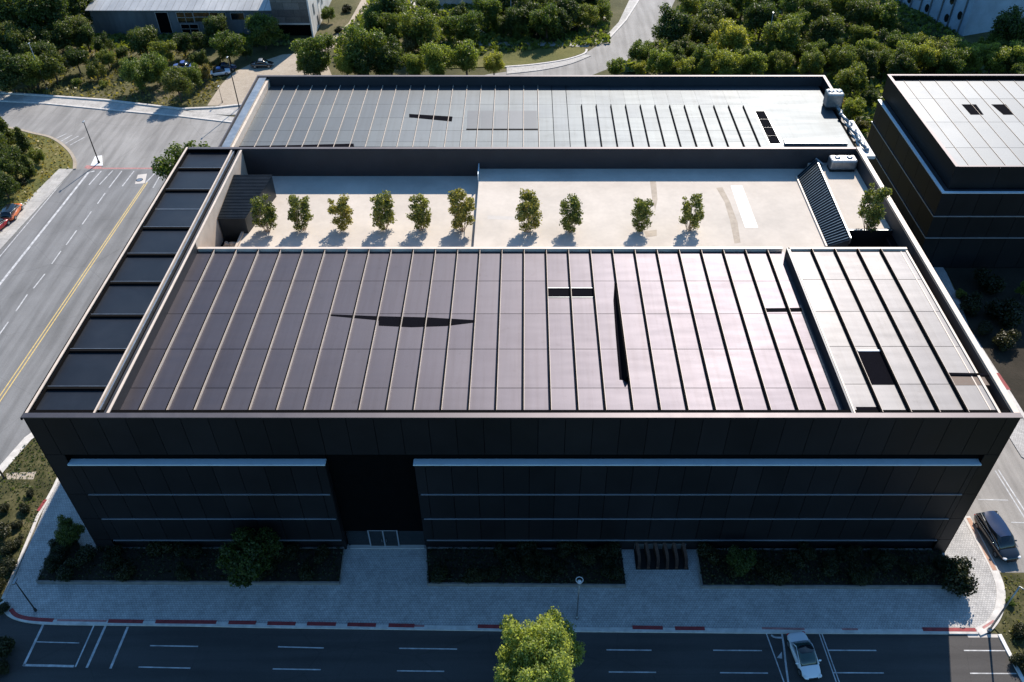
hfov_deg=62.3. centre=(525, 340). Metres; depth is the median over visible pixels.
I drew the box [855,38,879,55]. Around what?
broadleaf tree
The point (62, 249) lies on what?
road
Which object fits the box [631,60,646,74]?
broadleaf tree
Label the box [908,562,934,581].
bush
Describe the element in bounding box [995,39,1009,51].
broadleaf tree
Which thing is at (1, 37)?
broadleaf tree
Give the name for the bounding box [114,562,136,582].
bush
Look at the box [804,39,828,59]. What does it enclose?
broadleaf tree
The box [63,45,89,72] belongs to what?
broadleaf tree
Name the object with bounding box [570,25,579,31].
bush
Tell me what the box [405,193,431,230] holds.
tree
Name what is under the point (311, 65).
broadleaf tree
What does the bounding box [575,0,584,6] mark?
broadleaf tree
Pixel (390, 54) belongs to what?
broadleaf tree
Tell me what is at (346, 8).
bush
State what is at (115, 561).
bush
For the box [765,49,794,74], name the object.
broadleaf tree
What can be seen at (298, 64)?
broadleaf tree
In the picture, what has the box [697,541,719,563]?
bush
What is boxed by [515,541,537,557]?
bush
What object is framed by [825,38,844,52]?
broadleaf tree
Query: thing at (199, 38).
broadleaf tree
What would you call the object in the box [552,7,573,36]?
broadleaf tree
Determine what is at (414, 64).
broadleaf tree
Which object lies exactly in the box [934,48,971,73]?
broadleaf tree
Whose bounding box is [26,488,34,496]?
bush
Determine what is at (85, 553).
bush
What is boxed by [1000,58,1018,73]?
broadleaf tree
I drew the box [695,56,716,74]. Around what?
broadleaf tree
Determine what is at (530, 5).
broadleaf tree
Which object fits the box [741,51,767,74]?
broadleaf tree
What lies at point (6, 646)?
bush
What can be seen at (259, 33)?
broadleaf tree
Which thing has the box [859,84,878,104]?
broadleaf tree
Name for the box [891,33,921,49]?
broadleaf tree
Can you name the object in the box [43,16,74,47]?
broadleaf tree
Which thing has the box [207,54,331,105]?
sandy lot
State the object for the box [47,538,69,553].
bush
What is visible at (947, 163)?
side building
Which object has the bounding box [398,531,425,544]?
side window
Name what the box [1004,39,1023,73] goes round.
broadleaf tree
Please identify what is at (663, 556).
bicycle rack
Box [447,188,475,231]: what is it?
tree
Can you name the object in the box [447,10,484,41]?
broadleaf tree
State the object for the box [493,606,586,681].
broadleaf tree
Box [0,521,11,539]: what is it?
bush
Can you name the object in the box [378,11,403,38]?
broadleaf tree
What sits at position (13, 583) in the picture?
street lamp
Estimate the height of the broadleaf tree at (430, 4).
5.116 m
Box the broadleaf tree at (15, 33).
[3,22,40,51]
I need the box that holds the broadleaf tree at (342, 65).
[335,54,354,74]
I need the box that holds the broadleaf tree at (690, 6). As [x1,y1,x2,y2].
[677,0,703,15]
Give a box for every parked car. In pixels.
[0,203,23,219]
[0,218,10,229]
[173,60,190,68]
[210,66,229,77]
[213,62,236,70]
[250,58,273,68]
[786,631,821,680]
[974,510,1020,562]
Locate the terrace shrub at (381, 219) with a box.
[369,190,397,230]
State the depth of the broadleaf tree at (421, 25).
161.40 m
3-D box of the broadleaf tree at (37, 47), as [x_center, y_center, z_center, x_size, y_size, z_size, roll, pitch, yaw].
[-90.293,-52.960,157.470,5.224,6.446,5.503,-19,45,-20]
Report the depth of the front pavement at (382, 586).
76.02 m
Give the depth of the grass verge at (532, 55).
164.74 m
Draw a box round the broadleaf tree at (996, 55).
[979,42,1011,73]
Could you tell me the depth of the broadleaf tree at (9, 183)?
124.39 m
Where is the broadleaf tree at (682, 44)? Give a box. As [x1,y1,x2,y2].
[668,34,690,58]
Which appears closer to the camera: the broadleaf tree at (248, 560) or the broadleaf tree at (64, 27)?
the broadleaf tree at (248, 560)
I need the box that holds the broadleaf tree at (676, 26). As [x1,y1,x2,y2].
[651,2,692,47]
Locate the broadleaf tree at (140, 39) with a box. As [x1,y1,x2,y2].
[125,25,159,55]
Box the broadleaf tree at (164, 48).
[147,39,176,66]
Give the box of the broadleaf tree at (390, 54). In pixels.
[373,34,405,74]
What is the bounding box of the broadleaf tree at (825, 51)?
[821,44,838,64]
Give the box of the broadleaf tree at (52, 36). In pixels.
[28,23,64,52]
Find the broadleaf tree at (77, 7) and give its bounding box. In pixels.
[63,0,92,24]
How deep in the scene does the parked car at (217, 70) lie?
157.43 m
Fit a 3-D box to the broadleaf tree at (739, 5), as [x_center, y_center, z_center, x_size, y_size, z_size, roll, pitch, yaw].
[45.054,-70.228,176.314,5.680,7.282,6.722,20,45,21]
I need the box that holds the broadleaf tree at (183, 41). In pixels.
[171,32,193,57]
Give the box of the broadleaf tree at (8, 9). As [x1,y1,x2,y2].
[0,0,26,38]
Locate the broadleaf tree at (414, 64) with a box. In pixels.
[402,52,425,74]
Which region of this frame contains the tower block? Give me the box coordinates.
[896,0,1023,35]
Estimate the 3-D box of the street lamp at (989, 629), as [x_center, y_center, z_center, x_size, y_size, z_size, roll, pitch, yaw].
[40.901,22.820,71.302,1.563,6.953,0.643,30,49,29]
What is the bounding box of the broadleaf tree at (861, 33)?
[848,24,873,45]
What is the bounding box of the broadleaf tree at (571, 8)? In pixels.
[557,0,581,31]
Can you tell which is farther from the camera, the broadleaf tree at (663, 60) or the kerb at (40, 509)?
the broadleaf tree at (663, 60)
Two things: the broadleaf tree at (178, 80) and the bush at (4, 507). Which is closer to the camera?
the bush at (4, 507)
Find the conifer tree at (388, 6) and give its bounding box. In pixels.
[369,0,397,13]
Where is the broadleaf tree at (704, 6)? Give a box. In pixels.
[697,1,726,19]
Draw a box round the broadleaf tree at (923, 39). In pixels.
[918,31,927,45]
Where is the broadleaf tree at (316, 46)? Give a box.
[289,33,335,74]
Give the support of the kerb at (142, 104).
on the ground at (342, 20)
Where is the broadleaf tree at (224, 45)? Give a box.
[208,29,245,63]
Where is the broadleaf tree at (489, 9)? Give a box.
[468,0,502,29]
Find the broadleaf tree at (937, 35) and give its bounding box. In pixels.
[934,33,941,40]
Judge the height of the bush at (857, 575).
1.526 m
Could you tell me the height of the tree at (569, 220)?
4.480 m
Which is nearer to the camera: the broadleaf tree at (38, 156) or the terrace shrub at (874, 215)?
the terrace shrub at (874, 215)
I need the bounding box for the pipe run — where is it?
[836,107,874,158]
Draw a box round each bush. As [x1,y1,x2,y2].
[0,503,9,512]
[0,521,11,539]
[0,539,18,555]
[0,554,17,577]
[0,577,6,591]
[0,601,9,615]
[0,635,15,657]
[0,658,9,674]
[9,519,22,528]
[13,534,23,546]
[15,177,26,185]
[18,503,30,513]
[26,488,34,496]
[42,553,64,572]
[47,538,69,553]
[55,557,74,581]
[71,78,82,85]
[71,543,95,567]
[98,80,107,86]
[101,554,123,569]
[102,544,122,560]
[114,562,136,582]
[145,541,172,557]
[256,564,275,581]
[271,541,284,561]
[284,543,299,561]
[297,562,314,580]
[312,544,329,564]
[333,26,343,32]
[342,4,351,12]
[430,563,447,583]
[462,566,483,584]
[494,541,511,559]
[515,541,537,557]
[532,31,541,37]
[555,541,577,559]
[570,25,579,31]
[575,542,595,564]
[596,541,621,557]
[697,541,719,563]
[725,545,756,576]
[727,565,752,578]
[784,549,806,568]
[798,541,816,560]
[820,555,839,577]
[846,545,862,559]
[848,559,869,585]
[874,550,897,571]
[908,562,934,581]
[932,554,951,573]
[941,555,978,597]
[955,288,966,298]
[959,290,984,316]
[972,267,1006,294]
[984,296,1023,328]
[992,329,1021,351]
[1005,596,1014,606]
[1008,652,1023,672]
[1012,622,1023,640]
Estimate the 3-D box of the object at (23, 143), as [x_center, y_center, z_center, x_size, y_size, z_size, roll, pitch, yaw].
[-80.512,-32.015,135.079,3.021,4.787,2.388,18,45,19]
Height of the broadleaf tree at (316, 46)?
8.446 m
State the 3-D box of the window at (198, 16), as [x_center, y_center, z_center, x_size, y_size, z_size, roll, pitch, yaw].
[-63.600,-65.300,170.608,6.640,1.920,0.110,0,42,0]
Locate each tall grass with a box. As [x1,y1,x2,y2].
[5,48,224,105]
[1002,575,1023,654]
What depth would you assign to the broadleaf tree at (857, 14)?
169.23 m
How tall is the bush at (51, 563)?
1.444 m
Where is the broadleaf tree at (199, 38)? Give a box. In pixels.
[191,31,208,50]
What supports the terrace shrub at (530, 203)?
on the industrial building at (752, 361)
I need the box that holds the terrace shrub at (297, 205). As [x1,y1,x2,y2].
[286,194,313,231]
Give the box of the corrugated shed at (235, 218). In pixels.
[218,175,276,241]
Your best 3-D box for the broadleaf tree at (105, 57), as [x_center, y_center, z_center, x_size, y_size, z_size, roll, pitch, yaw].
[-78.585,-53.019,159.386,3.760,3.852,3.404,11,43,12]
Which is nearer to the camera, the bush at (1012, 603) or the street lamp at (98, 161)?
the bush at (1012, 603)
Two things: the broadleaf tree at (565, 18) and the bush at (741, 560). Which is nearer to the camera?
the bush at (741, 560)
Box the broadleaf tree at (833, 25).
[809,13,845,42]
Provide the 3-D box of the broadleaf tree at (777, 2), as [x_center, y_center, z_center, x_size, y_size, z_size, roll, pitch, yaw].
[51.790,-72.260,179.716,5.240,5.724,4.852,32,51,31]
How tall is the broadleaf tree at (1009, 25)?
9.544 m
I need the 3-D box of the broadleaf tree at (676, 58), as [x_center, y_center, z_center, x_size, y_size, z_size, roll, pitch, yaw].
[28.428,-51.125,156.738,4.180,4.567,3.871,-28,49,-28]
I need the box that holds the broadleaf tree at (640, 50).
[627,38,652,61]
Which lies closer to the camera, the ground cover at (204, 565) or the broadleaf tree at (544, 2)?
the ground cover at (204, 565)
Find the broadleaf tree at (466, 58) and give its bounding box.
[449,39,479,74]
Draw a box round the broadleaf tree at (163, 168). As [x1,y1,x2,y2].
[151,140,209,180]
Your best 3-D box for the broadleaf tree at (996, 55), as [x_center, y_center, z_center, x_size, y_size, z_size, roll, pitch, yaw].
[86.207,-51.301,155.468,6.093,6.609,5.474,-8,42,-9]
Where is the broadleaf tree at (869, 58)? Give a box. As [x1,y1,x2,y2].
[852,46,882,76]
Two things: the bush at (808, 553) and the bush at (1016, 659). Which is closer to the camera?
the bush at (1016, 659)
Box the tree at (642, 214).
[630,197,654,231]
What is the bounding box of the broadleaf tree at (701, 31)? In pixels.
[688,18,716,45]
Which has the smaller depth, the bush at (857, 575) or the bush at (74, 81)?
the bush at (857, 575)
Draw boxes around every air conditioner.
[822,89,843,109]
[827,155,857,171]
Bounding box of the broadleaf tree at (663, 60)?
[644,47,675,74]
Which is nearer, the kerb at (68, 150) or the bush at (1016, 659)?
the bush at (1016, 659)
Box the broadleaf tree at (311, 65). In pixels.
[301,54,328,74]
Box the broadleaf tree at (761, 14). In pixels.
[742,0,778,40]
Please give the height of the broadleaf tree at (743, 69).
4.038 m
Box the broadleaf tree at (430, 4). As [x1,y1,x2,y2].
[415,0,439,13]
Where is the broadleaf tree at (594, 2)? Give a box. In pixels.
[584,0,599,6]
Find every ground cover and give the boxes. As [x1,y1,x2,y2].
[38,540,343,580]
[426,546,625,583]
[697,547,945,584]
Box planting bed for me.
[944,268,1023,411]
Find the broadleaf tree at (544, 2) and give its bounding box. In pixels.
[536,0,558,9]
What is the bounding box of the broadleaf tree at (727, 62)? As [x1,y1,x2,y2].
[714,48,742,74]
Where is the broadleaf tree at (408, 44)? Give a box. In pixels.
[401,34,420,53]
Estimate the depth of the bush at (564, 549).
78.82 m
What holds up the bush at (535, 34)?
on the ground at (342, 20)
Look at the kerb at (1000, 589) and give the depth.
77.28 m
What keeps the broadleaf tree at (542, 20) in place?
on the ground at (342, 20)
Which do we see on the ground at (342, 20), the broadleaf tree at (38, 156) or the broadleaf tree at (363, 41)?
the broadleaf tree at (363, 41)
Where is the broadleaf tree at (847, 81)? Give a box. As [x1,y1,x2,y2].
[833,61,868,95]
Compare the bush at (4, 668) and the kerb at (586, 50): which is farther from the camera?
the kerb at (586, 50)
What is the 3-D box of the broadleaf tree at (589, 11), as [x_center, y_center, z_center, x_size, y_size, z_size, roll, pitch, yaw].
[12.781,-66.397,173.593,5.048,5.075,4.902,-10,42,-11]
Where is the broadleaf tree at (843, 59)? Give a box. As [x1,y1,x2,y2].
[827,44,859,72]
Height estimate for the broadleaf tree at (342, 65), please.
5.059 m
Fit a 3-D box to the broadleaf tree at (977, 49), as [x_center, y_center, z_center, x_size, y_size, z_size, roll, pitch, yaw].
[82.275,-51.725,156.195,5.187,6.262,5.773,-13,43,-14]
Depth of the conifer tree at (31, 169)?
129.46 m
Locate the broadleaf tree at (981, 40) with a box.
[977,36,989,46]
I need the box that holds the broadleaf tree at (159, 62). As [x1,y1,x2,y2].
[139,51,173,84]
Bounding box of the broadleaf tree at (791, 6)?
[779,0,816,15]
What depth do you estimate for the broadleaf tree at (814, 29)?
162.34 m
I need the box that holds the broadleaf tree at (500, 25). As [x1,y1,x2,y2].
[497,18,510,33]
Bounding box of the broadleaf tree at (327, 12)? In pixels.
[320,6,334,22]
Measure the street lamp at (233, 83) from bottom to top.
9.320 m
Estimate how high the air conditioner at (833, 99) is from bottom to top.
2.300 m
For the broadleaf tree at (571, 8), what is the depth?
170.36 m
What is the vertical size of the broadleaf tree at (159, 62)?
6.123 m
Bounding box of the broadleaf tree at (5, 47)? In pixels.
[0,42,14,55]
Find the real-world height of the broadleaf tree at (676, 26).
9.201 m
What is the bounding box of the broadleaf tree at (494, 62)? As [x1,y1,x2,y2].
[483,52,505,74]
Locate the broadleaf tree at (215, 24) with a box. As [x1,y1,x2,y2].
[202,13,228,36]
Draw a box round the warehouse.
[85,0,278,33]
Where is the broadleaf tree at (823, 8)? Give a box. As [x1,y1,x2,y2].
[800,0,831,31]
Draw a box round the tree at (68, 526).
[54,514,84,546]
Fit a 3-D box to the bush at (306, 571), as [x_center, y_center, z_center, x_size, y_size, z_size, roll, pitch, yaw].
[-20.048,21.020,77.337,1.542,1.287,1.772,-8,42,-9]
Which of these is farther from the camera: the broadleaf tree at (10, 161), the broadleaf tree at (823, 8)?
the broadleaf tree at (823, 8)
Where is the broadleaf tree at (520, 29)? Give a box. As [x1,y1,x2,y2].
[512,18,529,37]
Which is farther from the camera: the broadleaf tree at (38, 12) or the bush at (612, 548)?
the broadleaf tree at (38, 12)
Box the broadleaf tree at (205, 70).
[199,64,211,82]
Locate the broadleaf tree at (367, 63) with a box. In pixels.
[353,48,380,74]
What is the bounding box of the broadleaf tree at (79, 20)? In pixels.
[58,14,89,44]
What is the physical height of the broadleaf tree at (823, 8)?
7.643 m
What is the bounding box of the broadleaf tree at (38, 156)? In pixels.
[26,147,45,163]
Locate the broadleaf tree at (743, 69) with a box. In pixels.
[734,59,749,74]
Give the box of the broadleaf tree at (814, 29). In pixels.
[801,22,827,45]
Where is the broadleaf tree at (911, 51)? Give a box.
[893,39,921,64]
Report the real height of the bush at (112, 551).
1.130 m
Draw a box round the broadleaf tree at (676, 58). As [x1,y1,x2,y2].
[670,54,686,74]
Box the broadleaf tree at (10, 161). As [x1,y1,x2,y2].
[0,145,28,178]
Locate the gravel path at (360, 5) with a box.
[289,0,382,65]
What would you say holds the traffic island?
on the cross street
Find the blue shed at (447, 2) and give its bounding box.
[434,0,473,5]
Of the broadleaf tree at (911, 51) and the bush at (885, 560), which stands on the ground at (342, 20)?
the broadleaf tree at (911, 51)
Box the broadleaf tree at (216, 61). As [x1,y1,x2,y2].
[211,57,221,66]
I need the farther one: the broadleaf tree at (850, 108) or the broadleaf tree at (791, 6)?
the broadleaf tree at (791, 6)
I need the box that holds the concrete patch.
[135,174,146,183]
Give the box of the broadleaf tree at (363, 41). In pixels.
[335,24,387,74]
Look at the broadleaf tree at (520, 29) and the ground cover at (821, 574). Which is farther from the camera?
the broadleaf tree at (520, 29)
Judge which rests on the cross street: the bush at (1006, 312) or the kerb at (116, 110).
the kerb at (116, 110)
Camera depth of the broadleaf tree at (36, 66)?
150.83 m
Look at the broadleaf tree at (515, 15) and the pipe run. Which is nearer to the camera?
the pipe run
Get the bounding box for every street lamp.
[12,578,36,611]
[82,120,99,162]
[226,56,239,107]
[575,576,582,619]
[987,586,1023,632]
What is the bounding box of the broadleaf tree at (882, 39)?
[876,27,895,43]
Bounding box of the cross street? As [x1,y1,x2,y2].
[0,102,230,168]
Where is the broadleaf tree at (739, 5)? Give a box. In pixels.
[730,0,756,19]
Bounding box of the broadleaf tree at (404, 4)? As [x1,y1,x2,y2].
[393,0,407,11]
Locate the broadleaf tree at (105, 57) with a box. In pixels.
[94,48,115,68]
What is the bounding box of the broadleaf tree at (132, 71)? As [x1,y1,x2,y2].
[117,56,156,92]
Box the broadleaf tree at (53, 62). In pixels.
[36,42,71,83]
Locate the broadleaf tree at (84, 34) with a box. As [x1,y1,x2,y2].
[70,22,94,51]
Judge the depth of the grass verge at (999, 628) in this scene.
75.00 m
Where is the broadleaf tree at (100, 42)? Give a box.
[93,31,114,51]
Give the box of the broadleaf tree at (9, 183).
[0,170,21,200]
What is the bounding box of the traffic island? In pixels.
[90,155,102,165]
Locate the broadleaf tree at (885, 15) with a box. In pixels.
[865,0,899,36]
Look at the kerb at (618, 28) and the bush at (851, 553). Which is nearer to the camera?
the bush at (851, 553)
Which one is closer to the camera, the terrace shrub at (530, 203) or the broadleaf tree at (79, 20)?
the terrace shrub at (530, 203)
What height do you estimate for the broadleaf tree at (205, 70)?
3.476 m
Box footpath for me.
[440,41,589,46]
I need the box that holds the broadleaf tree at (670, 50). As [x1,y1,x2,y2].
[665,42,684,60]
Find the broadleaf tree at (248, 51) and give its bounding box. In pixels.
[240,44,252,60]
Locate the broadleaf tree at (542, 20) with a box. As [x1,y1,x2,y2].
[526,1,560,37]
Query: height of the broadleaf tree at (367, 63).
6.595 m
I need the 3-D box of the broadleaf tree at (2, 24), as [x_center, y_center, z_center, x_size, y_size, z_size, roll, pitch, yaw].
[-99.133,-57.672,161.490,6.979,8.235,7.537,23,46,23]
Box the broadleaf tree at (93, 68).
[84,56,107,79]
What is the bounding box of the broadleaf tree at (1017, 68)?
[1010,62,1023,73]
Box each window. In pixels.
[175,12,194,22]
[180,24,199,32]
[192,12,226,20]
[230,12,244,19]
[345,531,369,544]
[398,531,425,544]
[944,14,948,21]
[957,11,961,19]
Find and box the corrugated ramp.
[795,158,851,246]
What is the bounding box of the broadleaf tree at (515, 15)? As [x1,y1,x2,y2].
[502,5,529,37]
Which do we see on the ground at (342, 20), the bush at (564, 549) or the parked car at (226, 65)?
the parked car at (226, 65)
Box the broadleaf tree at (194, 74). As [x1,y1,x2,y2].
[178,62,203,88]
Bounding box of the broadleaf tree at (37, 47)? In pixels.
[21,39,48,57]
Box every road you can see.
[0,165,166,464]
[0,614,1021,681]
[487,0,674,74]
[954,290,1023,572]
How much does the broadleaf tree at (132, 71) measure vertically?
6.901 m
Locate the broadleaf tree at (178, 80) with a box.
[159,64,195,101]
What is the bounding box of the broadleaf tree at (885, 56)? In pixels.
[878,48,896,72]
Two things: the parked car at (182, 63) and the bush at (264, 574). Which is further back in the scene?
the parked car at (182, 63)
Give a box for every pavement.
[0,94,233,120]
[0,169,73,249]
[3,481,996,628]
[187,106,238,114]
[507,54,590,73]
[594,0,636,42]
[933,267,1023,457]
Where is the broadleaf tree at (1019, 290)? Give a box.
[1014,280,1023,297]
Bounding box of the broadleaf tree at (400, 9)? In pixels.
[392,6,410,22]
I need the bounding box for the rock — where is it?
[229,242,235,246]
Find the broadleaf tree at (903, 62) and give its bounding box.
[883,44,916,76]
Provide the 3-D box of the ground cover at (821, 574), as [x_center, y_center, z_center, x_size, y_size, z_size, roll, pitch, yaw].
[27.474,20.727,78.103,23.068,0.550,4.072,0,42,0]
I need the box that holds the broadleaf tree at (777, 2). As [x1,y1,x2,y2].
[759,0,781,7]
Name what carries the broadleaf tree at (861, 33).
on the ground at (342, 20)
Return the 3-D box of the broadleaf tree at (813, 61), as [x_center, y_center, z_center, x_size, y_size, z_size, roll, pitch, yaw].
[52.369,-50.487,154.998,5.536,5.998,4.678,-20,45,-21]
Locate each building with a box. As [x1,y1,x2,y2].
[20,147,1022,552]
[218,75,856,146]
[269,0,330,37]
[867,74,1023,267]
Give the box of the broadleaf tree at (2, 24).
[0,20,17,44]
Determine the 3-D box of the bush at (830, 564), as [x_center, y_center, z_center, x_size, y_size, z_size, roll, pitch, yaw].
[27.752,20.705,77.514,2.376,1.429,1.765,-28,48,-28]
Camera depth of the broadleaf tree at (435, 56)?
151.93 m
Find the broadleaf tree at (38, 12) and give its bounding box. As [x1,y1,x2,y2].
[10,0,71,29]
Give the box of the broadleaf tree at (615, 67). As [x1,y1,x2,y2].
[606,57,625,74]
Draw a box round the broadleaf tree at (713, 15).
[689,0,725,32]
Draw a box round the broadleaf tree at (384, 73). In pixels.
[376,60,393,74]
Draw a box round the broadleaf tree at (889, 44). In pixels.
[882,29,912,50]
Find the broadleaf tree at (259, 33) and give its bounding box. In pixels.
[244,12,283,49]
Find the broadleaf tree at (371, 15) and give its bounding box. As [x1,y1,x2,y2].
[360,3,386,31]
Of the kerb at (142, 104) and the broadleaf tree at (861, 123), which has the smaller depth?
the broadleaf tree at (861, 123)
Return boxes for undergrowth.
[43,0,1002,136]
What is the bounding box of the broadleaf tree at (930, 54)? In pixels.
[917,39,940,72]
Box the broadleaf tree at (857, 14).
[842,0,876,26]
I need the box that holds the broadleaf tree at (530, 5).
[515,0,542,30]
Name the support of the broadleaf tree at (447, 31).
on the ground at (342, 20)
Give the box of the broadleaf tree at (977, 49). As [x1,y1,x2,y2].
[961,42,986,72]
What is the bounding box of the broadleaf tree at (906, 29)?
[896,22,912,35]
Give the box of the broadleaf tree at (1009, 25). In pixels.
[987,4,1023,43]
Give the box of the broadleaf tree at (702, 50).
[691,43,717,72]
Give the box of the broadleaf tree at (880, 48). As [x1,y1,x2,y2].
[874,43,888,63]
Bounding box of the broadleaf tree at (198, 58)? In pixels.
[188,48,212,68]
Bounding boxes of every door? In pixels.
[154,12,172,32]
[369,531,383,545]
[384,531,397,545]
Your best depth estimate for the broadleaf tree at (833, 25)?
161.23 m
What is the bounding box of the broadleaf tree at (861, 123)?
[855,117,870,130]
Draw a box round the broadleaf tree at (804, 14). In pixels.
[780,8,810,36]
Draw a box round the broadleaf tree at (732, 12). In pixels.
[722,0,737,22]
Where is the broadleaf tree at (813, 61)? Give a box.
[798,47,826,74]
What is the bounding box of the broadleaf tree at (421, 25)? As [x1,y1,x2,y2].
[397,5,440,52]
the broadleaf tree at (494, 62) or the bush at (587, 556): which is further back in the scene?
the broadleaf tree at (494, 62)
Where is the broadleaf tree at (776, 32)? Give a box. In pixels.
[760,15,804,55]
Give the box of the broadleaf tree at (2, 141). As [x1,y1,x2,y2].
[0,132,9,151]
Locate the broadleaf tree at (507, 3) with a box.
[497,0,519,16]
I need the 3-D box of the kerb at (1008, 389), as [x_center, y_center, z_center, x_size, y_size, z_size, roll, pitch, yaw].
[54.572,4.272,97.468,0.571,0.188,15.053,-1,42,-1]
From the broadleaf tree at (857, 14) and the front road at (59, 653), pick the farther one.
the broadleaf tree at (857, 14)
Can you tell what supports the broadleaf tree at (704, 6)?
on the ground at (342, 20)
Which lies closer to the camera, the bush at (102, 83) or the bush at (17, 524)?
the bush at (17, 524)
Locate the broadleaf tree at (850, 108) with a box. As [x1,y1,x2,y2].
[842,97,866,119]
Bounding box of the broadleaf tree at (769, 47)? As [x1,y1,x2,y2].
[763,40,783,58]
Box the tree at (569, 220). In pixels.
[559,193,583,231]
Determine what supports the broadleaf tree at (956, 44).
on the ground at (342, 20)
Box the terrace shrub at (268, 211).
[250,194,277,231]
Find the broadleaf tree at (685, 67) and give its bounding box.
[675,56,696,74]
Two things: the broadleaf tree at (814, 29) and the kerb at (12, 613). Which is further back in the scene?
the broadleaf tree at (814, 29)
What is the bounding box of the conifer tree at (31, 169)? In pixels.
[21,154,38,177]
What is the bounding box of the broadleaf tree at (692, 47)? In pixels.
[686,42,698,56]
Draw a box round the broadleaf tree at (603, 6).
[595,0,612,19]
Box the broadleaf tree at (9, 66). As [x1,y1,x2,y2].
[0,47,33,92]
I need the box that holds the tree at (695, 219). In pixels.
[679,193,704,230]
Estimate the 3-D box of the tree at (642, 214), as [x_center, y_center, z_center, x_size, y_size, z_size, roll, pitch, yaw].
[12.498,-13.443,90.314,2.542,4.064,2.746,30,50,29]
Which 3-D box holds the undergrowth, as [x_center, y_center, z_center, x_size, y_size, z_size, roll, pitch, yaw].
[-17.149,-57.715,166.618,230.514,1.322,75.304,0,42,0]
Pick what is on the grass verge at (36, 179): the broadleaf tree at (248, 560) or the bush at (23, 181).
the bush at (23, 181)
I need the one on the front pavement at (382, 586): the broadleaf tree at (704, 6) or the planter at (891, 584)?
the planter at (891, 584)
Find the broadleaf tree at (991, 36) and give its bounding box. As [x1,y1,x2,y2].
[986,32,1009,45]
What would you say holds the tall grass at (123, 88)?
on the ground at (342, 20)
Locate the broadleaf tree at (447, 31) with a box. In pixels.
[437,15,455,37]
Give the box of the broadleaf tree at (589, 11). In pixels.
[577,2,599,27]
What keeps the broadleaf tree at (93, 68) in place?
on the ground at (342, 20)
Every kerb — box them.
[0,91,240,110]
[0,100,231,122]
[0,433,33,475]
[0,600,993,634]
[1,478,58,598]
[8,127,75,168]
[505,49,587,67]
[591,0,639,40]
[964,516,1005,636]
[974,335,1023,418]
[998,634,1023,681]
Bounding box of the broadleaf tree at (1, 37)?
[0,33,7,45]
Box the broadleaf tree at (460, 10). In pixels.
[450,0,467,16]
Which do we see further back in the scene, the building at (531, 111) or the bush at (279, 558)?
the building at (531, 111)
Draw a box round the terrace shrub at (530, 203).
[514,188,542,231]
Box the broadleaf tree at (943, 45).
[926,35,953,69]
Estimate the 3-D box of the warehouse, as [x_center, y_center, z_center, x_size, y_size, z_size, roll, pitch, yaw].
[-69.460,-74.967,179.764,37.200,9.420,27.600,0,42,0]
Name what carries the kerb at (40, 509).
on the grass verge at (13, 512)
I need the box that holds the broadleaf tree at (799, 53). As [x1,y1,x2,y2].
[792,40,807,62]
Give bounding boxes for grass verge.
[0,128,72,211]
[0,438,56,601]
[427,46,584,69]
[994,573,1023,675]
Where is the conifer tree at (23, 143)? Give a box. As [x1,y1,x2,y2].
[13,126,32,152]
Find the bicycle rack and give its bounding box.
[634,543,688,569]
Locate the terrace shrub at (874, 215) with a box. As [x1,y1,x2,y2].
[857,183,892,231]
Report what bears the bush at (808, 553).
in the planter at (891, 584)
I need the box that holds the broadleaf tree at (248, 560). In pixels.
[215,527,283,588]
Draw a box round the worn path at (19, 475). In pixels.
[6,472,35,478]
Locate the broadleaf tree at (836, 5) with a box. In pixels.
[823,0,853,16]
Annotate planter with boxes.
[36,528,344,584]
[426,547,625,587]
[696,548,947,588]
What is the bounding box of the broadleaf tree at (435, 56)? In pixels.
[419,41,454,74]
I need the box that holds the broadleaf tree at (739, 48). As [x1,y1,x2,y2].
[732,43,752,59]
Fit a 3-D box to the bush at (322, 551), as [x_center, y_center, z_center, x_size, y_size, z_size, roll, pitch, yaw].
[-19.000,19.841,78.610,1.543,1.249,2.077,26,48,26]
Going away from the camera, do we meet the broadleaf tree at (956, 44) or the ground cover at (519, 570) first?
the ground cover at (519, 570)
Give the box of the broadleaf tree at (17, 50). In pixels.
[10,39,25,56]
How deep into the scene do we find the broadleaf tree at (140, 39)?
159.43 m
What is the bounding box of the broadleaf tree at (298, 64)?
[296,55,304,74]
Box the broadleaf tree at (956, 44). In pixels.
[940,35,968,61]
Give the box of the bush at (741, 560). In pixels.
[725,545,756,576]
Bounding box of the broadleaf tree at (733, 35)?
[707,17,749,51]
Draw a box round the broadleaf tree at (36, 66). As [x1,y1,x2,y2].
[15,52,51,88]
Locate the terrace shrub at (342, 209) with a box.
[327,193,353,230]
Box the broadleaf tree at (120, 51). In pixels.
[114,46,128,59]
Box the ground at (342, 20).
[0,0,1023,633]
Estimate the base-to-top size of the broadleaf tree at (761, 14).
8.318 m
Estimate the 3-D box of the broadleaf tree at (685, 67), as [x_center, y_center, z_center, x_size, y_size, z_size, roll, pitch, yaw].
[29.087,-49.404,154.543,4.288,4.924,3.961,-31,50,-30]
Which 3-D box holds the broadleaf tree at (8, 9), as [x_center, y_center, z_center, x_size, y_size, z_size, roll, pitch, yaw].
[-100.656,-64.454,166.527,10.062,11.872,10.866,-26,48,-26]
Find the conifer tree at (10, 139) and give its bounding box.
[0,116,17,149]
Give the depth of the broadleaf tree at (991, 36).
161.12 m

